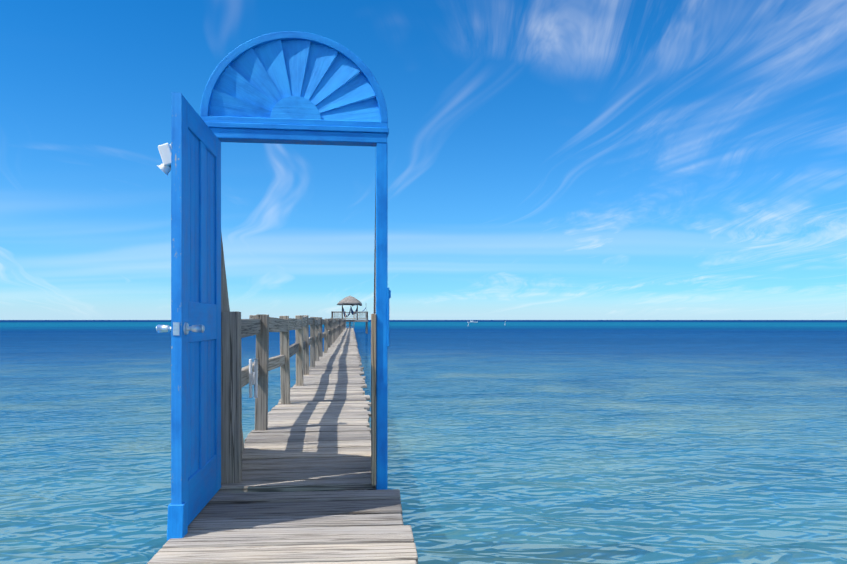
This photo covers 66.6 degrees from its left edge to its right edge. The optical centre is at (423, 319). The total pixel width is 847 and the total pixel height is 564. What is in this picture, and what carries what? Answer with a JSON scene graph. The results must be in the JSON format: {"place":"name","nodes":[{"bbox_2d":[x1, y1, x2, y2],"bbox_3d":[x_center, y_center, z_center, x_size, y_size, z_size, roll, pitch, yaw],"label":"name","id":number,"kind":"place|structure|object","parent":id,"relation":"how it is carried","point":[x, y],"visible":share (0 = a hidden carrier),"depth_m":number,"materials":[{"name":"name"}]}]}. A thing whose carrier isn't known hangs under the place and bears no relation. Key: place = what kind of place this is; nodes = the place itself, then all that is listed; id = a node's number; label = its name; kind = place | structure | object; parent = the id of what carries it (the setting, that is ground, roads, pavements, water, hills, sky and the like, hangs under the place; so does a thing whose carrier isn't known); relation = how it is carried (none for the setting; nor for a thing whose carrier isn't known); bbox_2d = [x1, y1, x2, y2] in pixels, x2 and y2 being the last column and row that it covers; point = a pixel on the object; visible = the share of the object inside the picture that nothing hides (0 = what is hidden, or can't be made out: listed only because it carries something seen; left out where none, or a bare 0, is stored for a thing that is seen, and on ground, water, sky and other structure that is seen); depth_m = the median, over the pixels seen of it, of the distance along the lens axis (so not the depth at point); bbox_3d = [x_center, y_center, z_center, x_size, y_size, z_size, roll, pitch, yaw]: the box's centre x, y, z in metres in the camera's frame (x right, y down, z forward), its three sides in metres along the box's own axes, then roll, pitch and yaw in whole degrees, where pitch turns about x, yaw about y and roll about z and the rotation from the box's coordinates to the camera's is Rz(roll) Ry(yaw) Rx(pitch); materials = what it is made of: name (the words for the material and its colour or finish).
{"place":"outdoors","nodes":[
{"label":"outdoors","id":0,"kind":"place"},
{"bbox_2d":[147,489,417,563],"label":"pier planks","id":1,"kind":"object","parent":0,"point":[337,527],"depth_m":3.05,"materials":[{"name":"grey wood"}]},
{"bbox_2d":[156,92,220,540],"bbox_3d":[-1.177,-0.019,3.379,0.216,2.061,0.866,0,0,-5],"label":"door edge","id":2,"kind":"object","parent":1,"relation":"on","point":[190,154],"depth_m":3.21,"materials":[{"name":"blue wood"}]},
{"bbox_2d":[182,95,220,524],"bbox_3d":[-1.178,-0.029,3.388,0.044,2.040,0.825,0,0,-5],"label":"door leaf","id":3,"kind":"structure","parent":2,"relation":"in","point":[201,149],"depth_m":3.34,"materials":[{"name":"blue paint"}]},
{"bbox_2d":[200,116,390,489],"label":"door frame posts","id":4,"kind":"object","parent":1,"relation":"on","point":[294,131],"depth_m":3.92,"materials":[{"name":"blue wood"}]},
{"bbox_2d":[200,31,387,122],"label":"arch trim","id":5,"kind":"structure","parent":4,"relation":"on","point":[232,57],"depth_m":3.86,"materials":[{"name":"blue wood"}]},
{"bbox_2d":[209,40,380,121],"bbox_3d":[-0.770,-1.448,3.893,1.032,0.492,0.045,0,0,-6],"label":"fanlight","id":6,"kind":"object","parent":5,"relation":"in","point":[269,80],"depth_m":3.88,"materials":[{"name":"blue wood"}]},
{"bbox_2d":[217,328,375,492],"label":"pier deck planks","id":7,"kind":"object","parent":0,"point":[315,435],"visible":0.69,"depth_m":5.52,"materials":[{"name":"grey wood"}]},
{"bbox_2d":[221,311,345,483],"bbox_3d":[-5.465,1.560,41.797,0.256,3.290,76.169,0,0,-6],"label":"pier railing","id":8,"kind":"object","parent":7,"relation":"on","point":[235,328],"visible":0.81,"depth_m":5.85,"materials":[{"name":"grey wood"}]},
{"bbox_2d":[285,489,372,491],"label":"pier underboards","id":9,"kind":"object","parent":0,"point":[327,490],"depth_m":4.04,"materials":[{"name":"grey wood"}]},
{"bbox_2d":[371,314,375,485],"bbox_3d":[-0.305,0.483,3.943,0.028,1.040,0.085,0,0,-6],"label":"wooden post","id":10,"kind":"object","parent":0,"point":[373,399],"depth_m":3.90,"materials":[{"name":"grey wood"}]},
{"bbox_2d":[0,320,846,563],"bbox_3d":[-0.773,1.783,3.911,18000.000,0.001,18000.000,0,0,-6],"label":"sea water","id":11,"kind":"structure","parent":0,"point":[617,441],"depth_m":9.69,"materials":[{"name":"blue liquid"}]},
{"bbox_2d":[331,311,367,333],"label":"pavilion platform","id":12,"kind":"structure","parent":11,"relation":"in","point":[350,321],"depth_m":84.01,"materials":[{"name":"grey wood"}]},
{"bbox_2d":[342,304,358,319],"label":"gazebo posts","id":13,"kind":"object","parent":12,"relation":"on","point":[350,304],"visible":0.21,"depth_m":85.56,"materials":[{"name":"wood"}]},
{"bbox_2d":[337,296,361,305],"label":"gazebo roof","id":14,"kind":"structure","parent":13,"relation":"on","point":[352,301],"depth_m":85.52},
{"bbox_2d":[343,307,365,316],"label":"pavilion hammocks","id":15,"kind":"object","parent":13,"relation":"hanging from","point":[352,312],"visible":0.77,"depth_m":86.10,"materials":[{"name":"grey fabric"}]},
{"bbox_2d":[0,0,846,319],"label":"sky","id":16,"kind":"structure","parent":0,"point":[548,159],"materials":[{"name":"blue"}]},
{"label":"pier","id":17,"kind":"object","parent":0,"visible":0},
{"bbox_2d":[249,359,257,397],"bbox_3d":[-1.318,0.453,5.007,0.067,0.300,0.050,0,0,-6],"label":"ladder","id":18,"kind":"object","parent":17,"relation":"attached to","point":[253,378],"visible":1,"depth_m":4.99,"materials":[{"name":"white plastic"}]},
{"bbox_2d":[221,186,375,489],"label":"door brace panels","id":19,"kind":"object","parent":17,"relation":"attached to","point":[224,300],"visible":0.02,"depth_m":4.22,"materials":[{"name":"wood"}]}
]}

